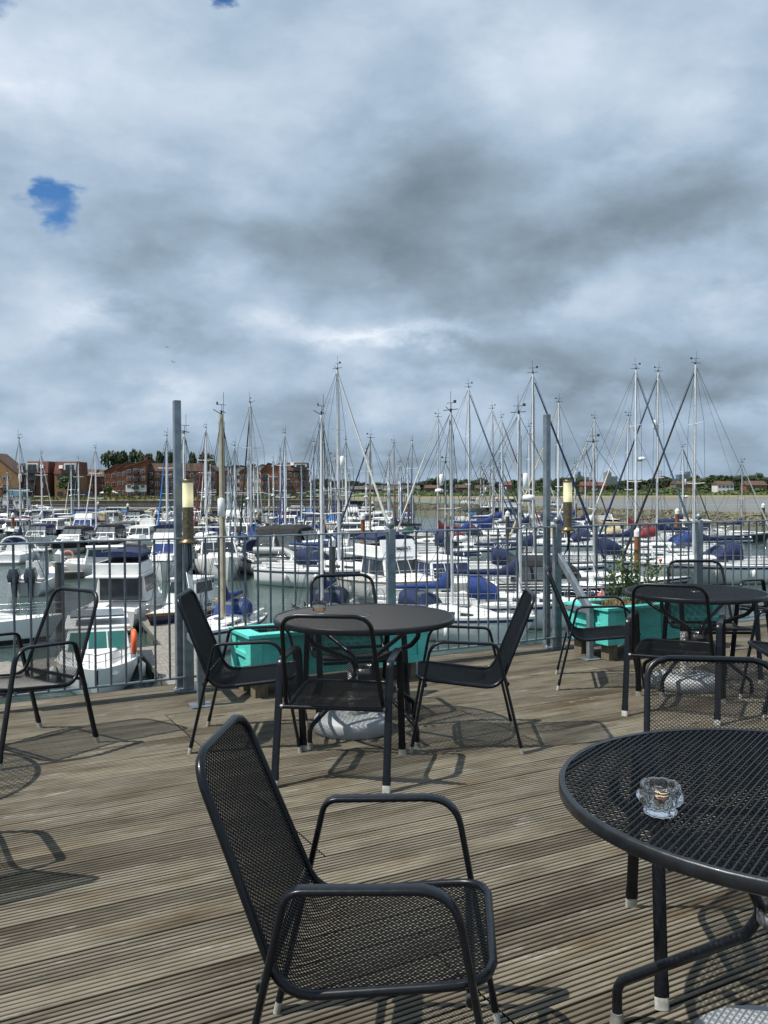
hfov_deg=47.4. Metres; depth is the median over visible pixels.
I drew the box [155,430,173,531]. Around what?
sailing yacht
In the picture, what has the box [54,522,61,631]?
mooring pile
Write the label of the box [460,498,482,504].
motor cruiser
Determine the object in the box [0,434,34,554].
sailing yacht
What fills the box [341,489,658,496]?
ground
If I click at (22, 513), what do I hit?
sailing yacht
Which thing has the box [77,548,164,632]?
motor cruiser
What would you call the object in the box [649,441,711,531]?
sailing yacht
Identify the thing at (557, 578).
railing post
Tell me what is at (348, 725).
parasol base
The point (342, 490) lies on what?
sailing yacht
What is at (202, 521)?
sailing yacht
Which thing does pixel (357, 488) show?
house
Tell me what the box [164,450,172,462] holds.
broad tree
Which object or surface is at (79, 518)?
motor cruiser
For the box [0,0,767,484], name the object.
sky
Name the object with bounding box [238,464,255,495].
apartment house
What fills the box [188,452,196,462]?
tall tree
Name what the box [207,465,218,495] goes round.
apartment house
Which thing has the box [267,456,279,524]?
sailing yacht
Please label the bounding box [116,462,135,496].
apartment house
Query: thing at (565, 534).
motor cruiser
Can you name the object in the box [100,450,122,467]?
broad tree
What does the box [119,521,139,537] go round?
motor cruiser
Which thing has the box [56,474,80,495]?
round tree
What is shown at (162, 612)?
sailing yacht
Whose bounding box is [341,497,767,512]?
mudflat
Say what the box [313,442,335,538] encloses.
sailing yacht
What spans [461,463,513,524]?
sailing yacht
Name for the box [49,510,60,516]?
pilothouse boat
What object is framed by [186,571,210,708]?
railing brace
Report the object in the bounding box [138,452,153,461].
tall tree
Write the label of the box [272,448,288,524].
sailing yacht
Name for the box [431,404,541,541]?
sailing yacht
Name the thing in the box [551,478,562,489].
tall tree
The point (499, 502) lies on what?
sailing yacht
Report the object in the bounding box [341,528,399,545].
pilothouse boat
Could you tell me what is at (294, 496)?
quay hedge
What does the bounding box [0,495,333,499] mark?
bank weeds
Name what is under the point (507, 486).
house
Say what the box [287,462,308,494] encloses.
apartment house
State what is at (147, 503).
retaining wall
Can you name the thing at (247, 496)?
sailing yacht
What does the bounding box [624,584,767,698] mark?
table
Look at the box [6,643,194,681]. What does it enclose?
pontoon
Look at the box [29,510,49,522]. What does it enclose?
motor cruiser
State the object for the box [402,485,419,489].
house
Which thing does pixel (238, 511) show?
motor cruiser
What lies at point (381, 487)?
house
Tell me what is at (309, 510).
sailing yacht
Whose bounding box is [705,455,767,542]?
sailing yacht
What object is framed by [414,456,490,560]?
sailing yacht
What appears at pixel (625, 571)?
leafy shrub
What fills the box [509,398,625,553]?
sailing yacht
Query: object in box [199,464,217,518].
sailing yacht
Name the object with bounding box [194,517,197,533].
mooring pile
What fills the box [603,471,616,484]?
tower block
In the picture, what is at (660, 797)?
glass ashtray
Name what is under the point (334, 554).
mooring pile
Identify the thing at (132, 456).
broad tree
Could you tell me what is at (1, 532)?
motor cruiser
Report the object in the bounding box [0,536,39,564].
motor cruiser
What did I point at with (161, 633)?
pontoon
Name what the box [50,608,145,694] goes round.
motor cruiser
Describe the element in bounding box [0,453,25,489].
apartment house
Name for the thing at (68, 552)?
life ring stand
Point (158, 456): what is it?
tall tree
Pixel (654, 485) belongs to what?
broad tree
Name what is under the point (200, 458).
broad tree
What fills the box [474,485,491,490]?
house
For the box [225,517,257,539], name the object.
motor cruiser
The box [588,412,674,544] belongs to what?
sailing yacht
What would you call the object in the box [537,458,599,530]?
sailing yacht
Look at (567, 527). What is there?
terrace lamp
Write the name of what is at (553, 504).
pilothouse boat
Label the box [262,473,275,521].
sailing yacht
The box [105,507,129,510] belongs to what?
motor cruiser
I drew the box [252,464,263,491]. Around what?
apartment house
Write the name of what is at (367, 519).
pilothouse boat
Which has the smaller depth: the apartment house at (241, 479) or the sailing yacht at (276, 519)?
the sailing yacht at (276, 519)
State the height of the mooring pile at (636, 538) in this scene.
5.043 m
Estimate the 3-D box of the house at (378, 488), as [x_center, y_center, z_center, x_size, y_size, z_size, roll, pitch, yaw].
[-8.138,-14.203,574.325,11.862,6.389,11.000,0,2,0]
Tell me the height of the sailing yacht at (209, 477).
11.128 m
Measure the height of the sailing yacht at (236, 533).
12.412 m
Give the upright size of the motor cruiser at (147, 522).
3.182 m
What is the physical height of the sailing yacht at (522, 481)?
11.650 m
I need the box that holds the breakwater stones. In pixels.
[336,500,767,525]
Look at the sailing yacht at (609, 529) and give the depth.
97.79 m
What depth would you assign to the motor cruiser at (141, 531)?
99.06 m
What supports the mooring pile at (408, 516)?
in the water
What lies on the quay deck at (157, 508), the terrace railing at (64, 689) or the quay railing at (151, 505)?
the quay railing at (151, 505)
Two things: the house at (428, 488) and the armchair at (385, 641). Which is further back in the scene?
the house at (428, 488)
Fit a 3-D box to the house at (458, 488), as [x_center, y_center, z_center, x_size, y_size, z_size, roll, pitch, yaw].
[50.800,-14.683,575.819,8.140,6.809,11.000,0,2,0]
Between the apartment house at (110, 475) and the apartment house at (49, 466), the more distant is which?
the apartment house at (110, 475)
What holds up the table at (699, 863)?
on the deck at (120, 901)
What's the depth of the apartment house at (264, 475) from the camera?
233.81 m
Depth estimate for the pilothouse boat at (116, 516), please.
151.65 m
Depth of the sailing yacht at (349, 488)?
186.09 m
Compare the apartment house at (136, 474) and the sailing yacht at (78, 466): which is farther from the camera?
the apartment house at (136, 474)
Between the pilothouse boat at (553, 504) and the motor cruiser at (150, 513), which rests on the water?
the motor cruiser at (150, 513)
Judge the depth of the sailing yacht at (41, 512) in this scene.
138.49 m
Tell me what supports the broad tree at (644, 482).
on the ground at (528, 490)
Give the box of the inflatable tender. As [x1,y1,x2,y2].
[251,547,293,570]
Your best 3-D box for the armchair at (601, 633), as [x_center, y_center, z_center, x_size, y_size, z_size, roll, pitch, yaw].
[1.627,0.879,6.799,0.739,0.905,0.618,0,2,10]
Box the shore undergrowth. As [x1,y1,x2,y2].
[309,486,767,494]
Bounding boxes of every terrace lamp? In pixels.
[179,479,197,572]
[560,480,574,554]
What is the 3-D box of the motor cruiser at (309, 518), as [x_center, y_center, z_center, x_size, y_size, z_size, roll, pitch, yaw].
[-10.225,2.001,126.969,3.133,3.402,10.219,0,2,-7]
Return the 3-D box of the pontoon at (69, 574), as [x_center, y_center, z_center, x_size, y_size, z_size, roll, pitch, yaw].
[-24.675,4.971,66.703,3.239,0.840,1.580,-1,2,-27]
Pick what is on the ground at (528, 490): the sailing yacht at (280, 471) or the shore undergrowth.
the shore undergrowth
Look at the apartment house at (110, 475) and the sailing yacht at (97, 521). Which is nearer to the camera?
the sailing yacht at (97, 521)
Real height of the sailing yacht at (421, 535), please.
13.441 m
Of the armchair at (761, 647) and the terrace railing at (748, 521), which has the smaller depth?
the armchair at (761, 647)
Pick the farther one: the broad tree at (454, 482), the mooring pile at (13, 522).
the broad tree at (454, 482)
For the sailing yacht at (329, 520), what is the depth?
139.56 m
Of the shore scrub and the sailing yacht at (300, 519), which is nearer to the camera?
the sailing yacht at (300, 519)
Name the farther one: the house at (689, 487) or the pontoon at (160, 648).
the house at (689, 487)
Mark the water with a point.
(6, 599)
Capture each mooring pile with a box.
[11,513,14,528]
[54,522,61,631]
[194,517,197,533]
[328,536,335,586]
[360,513,364,542]
[407,501,409,522]
[505,510,509,541]
[634,528,638,574]
[675,508,679,533]
[761,503,764,531]
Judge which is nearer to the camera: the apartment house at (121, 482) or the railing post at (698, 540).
the railing post at (698, 540)
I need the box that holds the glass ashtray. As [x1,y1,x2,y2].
[636,777,683,818]
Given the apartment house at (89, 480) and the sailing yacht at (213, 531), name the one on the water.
the sailing yacht at (213, 531)
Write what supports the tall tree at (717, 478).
on the ground at (528, 490)
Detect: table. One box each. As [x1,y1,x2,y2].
[273,604,454,748]
[559,728,767,1023]
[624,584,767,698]
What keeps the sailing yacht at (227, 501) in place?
on the water
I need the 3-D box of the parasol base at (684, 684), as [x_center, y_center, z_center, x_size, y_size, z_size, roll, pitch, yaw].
[2.284,1.121,6.653,0.494,0.420,0.494,0,2,0]
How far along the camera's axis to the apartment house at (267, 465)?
238.78 m
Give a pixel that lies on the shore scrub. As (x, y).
(641, 493)
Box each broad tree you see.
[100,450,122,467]
[128,448,143,462]
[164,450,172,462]
[198,451,210,462]
[415,482,424,489]
[446,479,456,490]
[470,480,482,490]
[637,479,648,490]
[647,479,661,488]
[731,475,747,487]
[743,476,754,480]
[755,477,766,481]
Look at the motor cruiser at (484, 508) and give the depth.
145.54 m
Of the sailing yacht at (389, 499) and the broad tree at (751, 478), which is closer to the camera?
the sailing yacht at (389, 499)
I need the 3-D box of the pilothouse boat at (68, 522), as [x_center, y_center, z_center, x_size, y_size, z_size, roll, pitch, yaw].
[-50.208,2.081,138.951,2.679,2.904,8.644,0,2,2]
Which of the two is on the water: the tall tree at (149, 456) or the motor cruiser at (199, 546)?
the motor cruiser at (199, 546)
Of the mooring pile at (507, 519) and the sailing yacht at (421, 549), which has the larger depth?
the mooring pile at (507, 519)
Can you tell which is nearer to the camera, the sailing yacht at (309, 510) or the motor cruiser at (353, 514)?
the motor cruiser at (353, 514)
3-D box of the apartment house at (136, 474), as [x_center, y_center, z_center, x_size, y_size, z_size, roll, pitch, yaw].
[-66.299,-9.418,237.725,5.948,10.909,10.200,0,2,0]
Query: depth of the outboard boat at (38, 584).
56.00 m
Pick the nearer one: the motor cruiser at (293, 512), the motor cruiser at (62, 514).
the motor cruiser at (62, 514)
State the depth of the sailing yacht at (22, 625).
38.11 m
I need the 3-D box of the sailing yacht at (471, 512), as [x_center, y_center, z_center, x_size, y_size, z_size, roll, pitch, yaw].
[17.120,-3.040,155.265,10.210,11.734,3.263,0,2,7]
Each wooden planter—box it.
[228,623,427,697]
[565,597,718,660]
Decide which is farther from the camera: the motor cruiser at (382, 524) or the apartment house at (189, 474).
the apartment house at (189, 474)
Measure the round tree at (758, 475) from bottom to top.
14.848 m
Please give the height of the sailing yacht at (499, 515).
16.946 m
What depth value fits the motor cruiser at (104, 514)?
136.60 m
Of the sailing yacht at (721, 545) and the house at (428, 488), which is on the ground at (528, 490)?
the house at (428, 488)
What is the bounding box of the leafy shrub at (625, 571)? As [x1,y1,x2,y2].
[604,548,670,604]
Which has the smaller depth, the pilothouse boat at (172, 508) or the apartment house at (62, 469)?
the pilothouse boat at (172, 508)
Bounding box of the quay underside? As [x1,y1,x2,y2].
[0,511,316,516]
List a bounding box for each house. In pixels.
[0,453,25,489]
[18,463,26,485]
[23,461,54,496]
[54,462,87,496]
[87,469,98,492]
[93,470,103,495]
[103,464,121,495]
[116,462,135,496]
[124,457,154,496]
[147,463,172,496]
[186,463,208,495]
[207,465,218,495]
[225,465,238,495]
[232,465,244,491]
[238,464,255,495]
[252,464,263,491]
[260,463,271,471]
[260,463,281,494]
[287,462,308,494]
[350,486,362,491]
[363,485,380,492]
[380,485,397,490]
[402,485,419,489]
[424,485,439,491]
[454,484,467,492]
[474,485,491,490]
[500,481,512,490]
[578,482,592,490]
[596,482,606,490]
[670,481,686,489]
[686,481,697,490]
[711,481,734,491]
[740,481,766,490]
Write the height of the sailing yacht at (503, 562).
15.816 m
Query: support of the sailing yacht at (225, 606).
on the water
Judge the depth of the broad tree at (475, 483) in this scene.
607.99 m
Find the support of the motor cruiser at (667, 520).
on the water
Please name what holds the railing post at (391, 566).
on the deck at (120, 901)
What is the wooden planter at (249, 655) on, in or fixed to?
on the deck at (120, 901)
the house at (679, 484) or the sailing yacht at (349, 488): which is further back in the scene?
the house at (679, 484)
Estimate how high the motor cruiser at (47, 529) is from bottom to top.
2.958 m
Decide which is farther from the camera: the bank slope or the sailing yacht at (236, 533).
the bank slope
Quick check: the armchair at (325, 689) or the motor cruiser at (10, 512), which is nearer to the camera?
the armchair at (325, 689)
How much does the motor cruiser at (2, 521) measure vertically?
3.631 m
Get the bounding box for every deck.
[0,507,333,511]
[0,619,767,1023]
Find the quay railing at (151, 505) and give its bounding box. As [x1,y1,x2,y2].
[9,503,327,508]
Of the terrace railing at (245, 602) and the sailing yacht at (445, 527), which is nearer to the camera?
the terrace railing at (245, 602)
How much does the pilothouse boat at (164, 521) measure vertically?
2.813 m
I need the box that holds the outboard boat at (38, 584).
[7,523,54,596]
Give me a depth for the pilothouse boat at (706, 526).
108.25 m
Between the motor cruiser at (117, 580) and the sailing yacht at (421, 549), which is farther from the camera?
the sailing yacht at (421, 549)
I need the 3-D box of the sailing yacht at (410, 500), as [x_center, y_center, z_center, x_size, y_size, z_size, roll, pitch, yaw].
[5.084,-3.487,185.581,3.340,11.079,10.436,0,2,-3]
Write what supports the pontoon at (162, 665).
on the water
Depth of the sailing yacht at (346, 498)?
112.51 m
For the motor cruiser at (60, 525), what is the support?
on the water
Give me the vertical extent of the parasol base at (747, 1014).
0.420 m
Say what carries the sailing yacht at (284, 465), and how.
on the water
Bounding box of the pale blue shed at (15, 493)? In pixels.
[8,488,26,496]
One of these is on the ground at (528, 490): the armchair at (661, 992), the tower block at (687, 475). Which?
the tower block at (687, 475)
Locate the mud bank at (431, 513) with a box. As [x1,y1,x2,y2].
[336,501,767,531]
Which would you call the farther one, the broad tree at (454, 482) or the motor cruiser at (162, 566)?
the broad tree at (454, 482)
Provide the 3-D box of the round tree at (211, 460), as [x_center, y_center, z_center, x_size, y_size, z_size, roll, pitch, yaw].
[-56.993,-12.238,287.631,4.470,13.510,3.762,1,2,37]
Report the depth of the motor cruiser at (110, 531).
97.90 m
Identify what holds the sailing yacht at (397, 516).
on the water
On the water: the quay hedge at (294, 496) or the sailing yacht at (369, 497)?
the sailing yacht at (369, 497)
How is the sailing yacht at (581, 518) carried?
on the water
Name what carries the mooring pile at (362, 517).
in the water
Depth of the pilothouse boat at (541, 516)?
141.61 m
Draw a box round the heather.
[257,624,284,632]
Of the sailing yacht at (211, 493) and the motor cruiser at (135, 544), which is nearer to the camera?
the motor cruiser at (135, 544)
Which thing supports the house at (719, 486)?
on the ground at (528, 490)
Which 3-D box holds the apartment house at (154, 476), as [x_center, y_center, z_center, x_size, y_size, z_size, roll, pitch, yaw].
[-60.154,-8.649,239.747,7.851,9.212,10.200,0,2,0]
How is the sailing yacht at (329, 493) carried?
on the water
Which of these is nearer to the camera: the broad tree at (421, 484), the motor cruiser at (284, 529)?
the motor cruiser at (284, 529)
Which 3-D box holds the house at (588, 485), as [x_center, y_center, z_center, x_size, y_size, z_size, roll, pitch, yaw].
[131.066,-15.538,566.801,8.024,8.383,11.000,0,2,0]
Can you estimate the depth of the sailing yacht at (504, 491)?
120.86 m
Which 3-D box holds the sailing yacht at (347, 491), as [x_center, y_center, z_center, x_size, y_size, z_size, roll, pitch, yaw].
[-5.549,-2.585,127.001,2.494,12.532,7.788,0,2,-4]
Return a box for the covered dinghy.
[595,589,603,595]
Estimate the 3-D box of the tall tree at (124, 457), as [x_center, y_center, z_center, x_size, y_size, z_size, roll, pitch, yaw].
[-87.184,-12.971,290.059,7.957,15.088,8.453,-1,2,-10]
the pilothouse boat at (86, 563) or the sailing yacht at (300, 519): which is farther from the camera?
the sailing yacht at (300, 519)
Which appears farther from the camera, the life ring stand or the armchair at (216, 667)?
the life ring stand
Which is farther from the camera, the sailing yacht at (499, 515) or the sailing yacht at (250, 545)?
the sailing yacht at (499, 515)
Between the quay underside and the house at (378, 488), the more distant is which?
the house at (378, 488)
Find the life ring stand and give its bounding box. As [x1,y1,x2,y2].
[64,550,74,561]
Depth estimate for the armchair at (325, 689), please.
4.46 m
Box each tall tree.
[115,450,127,463]
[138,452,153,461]
[155,451,165,462]
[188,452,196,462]
[426,478,441,486]
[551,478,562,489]
[709,475,722,480]
[722,475,732,481]
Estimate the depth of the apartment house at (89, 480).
251.90 m
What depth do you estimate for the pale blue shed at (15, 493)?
230.94 m
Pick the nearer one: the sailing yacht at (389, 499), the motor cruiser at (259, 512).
the sailing yacht at (389, 499)
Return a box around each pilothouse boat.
[3,519,29,536]
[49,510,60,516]
[51,545,143,576]
[57,516,74,526]
[99,511,122,522]
[157,520,173,524]
[162,507,173,516]
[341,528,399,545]
[360,512,380,528]
[537,511,579,524]
[551,501,561,506]
[661,520,732,534]
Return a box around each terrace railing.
[0,538,184,698]
[194,531,387,677]
[396,526,555,651]
[562,522,697,637]
[703,520,767,618]
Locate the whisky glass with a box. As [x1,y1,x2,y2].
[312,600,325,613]
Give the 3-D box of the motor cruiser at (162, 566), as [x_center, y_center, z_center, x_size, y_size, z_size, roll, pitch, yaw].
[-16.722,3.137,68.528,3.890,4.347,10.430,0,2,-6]
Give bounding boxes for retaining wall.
[31,500,333,507]
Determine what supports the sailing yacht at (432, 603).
on the water
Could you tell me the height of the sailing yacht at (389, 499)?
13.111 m
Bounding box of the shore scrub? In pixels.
[336,490,767,496]
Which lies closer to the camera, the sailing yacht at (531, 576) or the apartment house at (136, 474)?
the sailing yacht at (531, 576)
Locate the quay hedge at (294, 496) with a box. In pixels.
[244,492,327,498]
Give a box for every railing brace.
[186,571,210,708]
[557,553,601,660]
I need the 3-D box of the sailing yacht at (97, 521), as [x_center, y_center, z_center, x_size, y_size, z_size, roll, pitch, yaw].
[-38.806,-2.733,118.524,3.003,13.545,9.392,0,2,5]
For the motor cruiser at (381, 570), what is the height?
4.347 m
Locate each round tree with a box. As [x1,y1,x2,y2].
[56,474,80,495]
[207,454,214,464]
[535,478,542,486]
[613,480,625,490]
[696,477,711,487]
[746,472,763,477]
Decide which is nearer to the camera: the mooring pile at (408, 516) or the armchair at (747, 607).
the armchair at (747, 607)
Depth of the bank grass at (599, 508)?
174.03 m
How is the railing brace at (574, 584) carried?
on the deck at (120, 901)
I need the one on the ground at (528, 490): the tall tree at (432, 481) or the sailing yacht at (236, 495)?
the tall tree at (432, 481)
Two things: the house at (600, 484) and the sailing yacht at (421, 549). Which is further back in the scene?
the house at (600, 484)
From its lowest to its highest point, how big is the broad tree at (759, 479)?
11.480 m
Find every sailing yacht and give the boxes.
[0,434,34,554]
[0,471,18,517]
[0,475,61,646]
[19,467,35,515]
[27,451,53,524]
[65,461,77,514]
[72,458,85,515]
[84,445,109,529]
[145,425,237,625]
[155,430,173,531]
[160,461,173,519]
[194,420,218,545]
[196,450,218,531]
[199,392,267,651]
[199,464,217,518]
[200,470,217,521]
[216,468,233,522]
[225,437,249,546]
[225,458,232,506]
[225,461,233,509]
[230,473,241,506]
[233,394,268,573]
[238,453,259,528]
[249,461,264,523]
[252,459,265,526]
[254,356,388,587]
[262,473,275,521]
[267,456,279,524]
[270,469,290,524]
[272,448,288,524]
[273,425,297,524]
[283,461,291,509]
[295,464,307,523]
[296,401,358,607]
[304,441,318,530]
[304,470,317,512]
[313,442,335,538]
[325,456,344,530]
[325,460,333,522]
[325,462,336,517]
[336,433,412,545]
[336,438,355,524]
[336,470,347,515]
[341,456,352,521]
[344,469,354,504]
[348,391,534,643]
[356,449,374,521]
[366,436,434,540]
[380,467,394,519]
[382,451,396,526]
[394,460,406,522]
[394,461,407,530]
[396,408,496,544]
[402,455,414,521]
[402,479,415,516]
[403,440,421,532]
[405,382,524,560]
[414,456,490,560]
[418,403,606,628]
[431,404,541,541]
[449,366,607,580]
[449,414,542,533]
[453,462,497,519]
[453,466,497,525]
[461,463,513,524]
[461,464,516,525]
[470,461,527,526]
[474,454,527,525]
[482,419,562,538]
[489,427,691,596]
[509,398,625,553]
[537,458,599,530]
[551,363,691,570]
[559,414,642,533]
[572,444,606,524]
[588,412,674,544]
[599,366,742,553]
[620,355,767,584]
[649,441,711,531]
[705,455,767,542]
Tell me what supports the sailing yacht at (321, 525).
on the water
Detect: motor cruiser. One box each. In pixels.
[0,509,17,517]
[0,513,10,526]
[0,517,30,538]
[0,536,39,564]
[21,505,45,516]
[22,523,56,545]
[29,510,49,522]
[37,506,53,509]
[41,518,69,535]
[50,525,94,554]
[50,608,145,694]
[51,509,71,517]
[71,509,99,526]
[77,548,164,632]
[87,523,125,545]
[92,512,111,522]
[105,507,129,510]
[117,542,149,557]
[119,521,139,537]
[123,510,145,523]
[126,518,156,545]
[137,514,154,524]
[144,511,153,519]
[148,523,194,581]
[192,526,242,580]
[225,507,246,530]
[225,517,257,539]
[238,524,369,569]
[246,507,263,520]
[276,512,298,523]
[290,506,305,518]
[303,514,318,524]
[317,522,379,537]
[336,533,442,602]
[341,505,359,521]
[371,511,392,529]
[413,553,484,592]
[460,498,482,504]
[474,497,542,526]
[551,528,624,541]
[572,514,621,531]
[621,518,680,534]
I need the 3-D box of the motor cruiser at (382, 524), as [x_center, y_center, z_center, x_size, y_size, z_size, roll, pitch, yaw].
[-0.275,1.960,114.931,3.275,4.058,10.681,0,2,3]
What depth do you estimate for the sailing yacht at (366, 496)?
137.92 m
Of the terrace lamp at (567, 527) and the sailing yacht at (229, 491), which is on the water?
the sailing yacht at (229, 491)
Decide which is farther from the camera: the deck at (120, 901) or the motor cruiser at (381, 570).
the motor cruiser at (381, 570)
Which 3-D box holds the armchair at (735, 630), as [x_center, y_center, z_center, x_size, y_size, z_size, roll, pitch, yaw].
[2.625,0.868,7.090,0.618,0.905,0.739,0,2,2]
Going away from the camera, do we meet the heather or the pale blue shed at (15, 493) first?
the heather
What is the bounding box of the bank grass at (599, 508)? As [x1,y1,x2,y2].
[336,500,767,515]
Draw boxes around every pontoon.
[0,661,39,692]
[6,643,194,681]
[38,546,194,551]
[64,570,83,578]
[128,602,174,647]
[138,648,196,685]
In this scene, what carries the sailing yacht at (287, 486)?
on the water
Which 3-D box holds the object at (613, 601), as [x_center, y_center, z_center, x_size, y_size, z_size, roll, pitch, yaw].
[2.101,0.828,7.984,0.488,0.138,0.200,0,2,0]
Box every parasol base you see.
[314,663,384,739]
[650,631,714,693]
[694,1005,767,1023]
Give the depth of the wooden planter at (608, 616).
7.84 m
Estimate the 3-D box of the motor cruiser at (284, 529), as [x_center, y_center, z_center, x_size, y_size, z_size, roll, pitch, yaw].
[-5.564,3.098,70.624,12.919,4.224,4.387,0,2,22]
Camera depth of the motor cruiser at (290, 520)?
125.18 m
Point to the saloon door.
(117, 584)
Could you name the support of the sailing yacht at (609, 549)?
on the water
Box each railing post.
[173,535,196,693]
[379,520,395,667]
[544,517,569,649]
[694,513,702,583]
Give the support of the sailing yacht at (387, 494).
on the water
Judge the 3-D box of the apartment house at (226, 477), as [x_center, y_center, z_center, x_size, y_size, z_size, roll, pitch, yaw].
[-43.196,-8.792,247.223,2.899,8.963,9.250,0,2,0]
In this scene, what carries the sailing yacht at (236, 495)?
on the water
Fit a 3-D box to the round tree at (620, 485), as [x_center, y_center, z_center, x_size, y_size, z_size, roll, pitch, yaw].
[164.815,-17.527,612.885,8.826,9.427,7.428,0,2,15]
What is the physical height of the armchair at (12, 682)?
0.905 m
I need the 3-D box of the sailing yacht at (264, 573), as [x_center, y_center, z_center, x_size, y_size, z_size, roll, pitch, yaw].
[-3.706,-2.598,60.271,11.360,16.159,4.078,1,2,28]
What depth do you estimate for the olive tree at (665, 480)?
606.88 m
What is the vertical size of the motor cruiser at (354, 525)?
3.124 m
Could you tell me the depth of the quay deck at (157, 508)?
209.06 m
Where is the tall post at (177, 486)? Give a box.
[172,400,182,687]
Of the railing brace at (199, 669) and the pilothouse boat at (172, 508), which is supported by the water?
the pilothouse boat at (172, 508)
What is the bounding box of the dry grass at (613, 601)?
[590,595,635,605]
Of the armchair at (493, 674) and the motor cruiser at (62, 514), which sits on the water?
the motor cruiser at (62, 514)
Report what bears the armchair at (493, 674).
on the deck at (120, 901)
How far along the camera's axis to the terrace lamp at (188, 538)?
6.44 m
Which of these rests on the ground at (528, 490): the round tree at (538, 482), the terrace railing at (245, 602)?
the round tree at (538, 482)
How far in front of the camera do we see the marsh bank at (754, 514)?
162.48 m
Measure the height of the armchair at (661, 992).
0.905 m
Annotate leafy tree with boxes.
[102,484,112,495]
[698,485,709,490]
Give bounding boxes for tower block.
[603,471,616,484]
[676,471,689,480]
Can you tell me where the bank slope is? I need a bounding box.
[31,496,332,500]
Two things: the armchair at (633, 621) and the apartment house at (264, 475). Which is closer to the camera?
the armchair at (633, 621)
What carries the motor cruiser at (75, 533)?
on the water
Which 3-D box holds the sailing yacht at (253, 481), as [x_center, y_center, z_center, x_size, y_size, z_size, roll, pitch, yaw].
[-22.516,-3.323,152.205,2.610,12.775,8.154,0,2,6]
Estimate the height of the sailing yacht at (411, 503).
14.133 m
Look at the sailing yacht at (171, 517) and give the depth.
166.81 m
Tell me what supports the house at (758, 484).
on the ground at (528, 490)
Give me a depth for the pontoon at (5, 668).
30.67 m
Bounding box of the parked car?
[77,492,93,496]
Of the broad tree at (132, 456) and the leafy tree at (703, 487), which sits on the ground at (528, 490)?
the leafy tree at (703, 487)
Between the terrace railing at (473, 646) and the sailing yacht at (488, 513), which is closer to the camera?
the terrace railing at (473, 646)
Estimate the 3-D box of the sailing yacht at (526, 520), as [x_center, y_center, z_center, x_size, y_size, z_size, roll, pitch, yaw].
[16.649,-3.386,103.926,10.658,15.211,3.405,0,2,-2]
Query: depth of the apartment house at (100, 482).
252.86 m
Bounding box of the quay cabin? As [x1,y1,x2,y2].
[0,497,30,507]
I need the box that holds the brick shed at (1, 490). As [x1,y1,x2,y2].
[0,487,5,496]
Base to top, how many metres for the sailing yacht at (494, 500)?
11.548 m
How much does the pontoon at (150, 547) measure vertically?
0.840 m
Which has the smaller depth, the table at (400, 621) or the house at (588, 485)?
the table at (400, 621)
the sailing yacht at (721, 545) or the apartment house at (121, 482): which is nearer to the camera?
the sailing yacht at (721, 545)
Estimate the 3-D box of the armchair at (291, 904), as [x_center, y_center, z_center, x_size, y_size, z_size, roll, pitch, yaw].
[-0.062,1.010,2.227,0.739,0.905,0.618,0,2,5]
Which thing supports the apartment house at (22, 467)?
on the quay bank ground
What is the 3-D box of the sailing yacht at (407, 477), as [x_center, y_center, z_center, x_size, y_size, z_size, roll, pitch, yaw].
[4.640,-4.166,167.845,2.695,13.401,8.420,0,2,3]
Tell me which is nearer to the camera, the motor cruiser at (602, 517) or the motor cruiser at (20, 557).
the motor cruiser at (20, 557)
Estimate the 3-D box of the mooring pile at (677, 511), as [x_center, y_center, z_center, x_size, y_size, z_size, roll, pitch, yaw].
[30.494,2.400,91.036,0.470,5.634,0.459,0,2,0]
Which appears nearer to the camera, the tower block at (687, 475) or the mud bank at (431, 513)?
the mud bank at (431, 513)
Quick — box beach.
[336,495,767,498]
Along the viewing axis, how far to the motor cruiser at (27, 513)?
166.91 m
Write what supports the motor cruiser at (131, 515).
on the water
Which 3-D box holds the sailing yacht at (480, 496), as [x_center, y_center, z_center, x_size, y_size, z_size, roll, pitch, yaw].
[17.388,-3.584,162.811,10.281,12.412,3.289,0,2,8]
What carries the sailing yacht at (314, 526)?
on the water
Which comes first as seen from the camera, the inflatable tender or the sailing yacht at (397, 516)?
the inflatable tender
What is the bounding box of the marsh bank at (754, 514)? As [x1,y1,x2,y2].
[350,501,760,515]
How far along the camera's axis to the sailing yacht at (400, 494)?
125.85 m
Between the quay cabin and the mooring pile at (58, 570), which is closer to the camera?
the mooring pile at (58, 570)
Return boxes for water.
[0,517,767,702]
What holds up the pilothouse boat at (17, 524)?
on the water
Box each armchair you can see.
[0,587,99,770]
[176,588,308,753]
[195,714,500,1023]
[271,613,405,792]
[303,573,410,720]
[409,587,535,754]
[545,565,643,690]
[621,583,725,725]
[625,655,767,1010]
[660,560,763,683]
[730,579,767,648]
[738,609,767,719]
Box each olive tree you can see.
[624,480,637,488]
[659,478,672,487]
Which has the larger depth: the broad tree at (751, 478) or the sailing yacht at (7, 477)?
the broad tree at (751, 478)
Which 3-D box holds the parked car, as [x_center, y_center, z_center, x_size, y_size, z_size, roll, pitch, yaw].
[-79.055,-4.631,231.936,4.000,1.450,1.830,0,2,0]
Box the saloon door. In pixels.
[99,576,141,599]

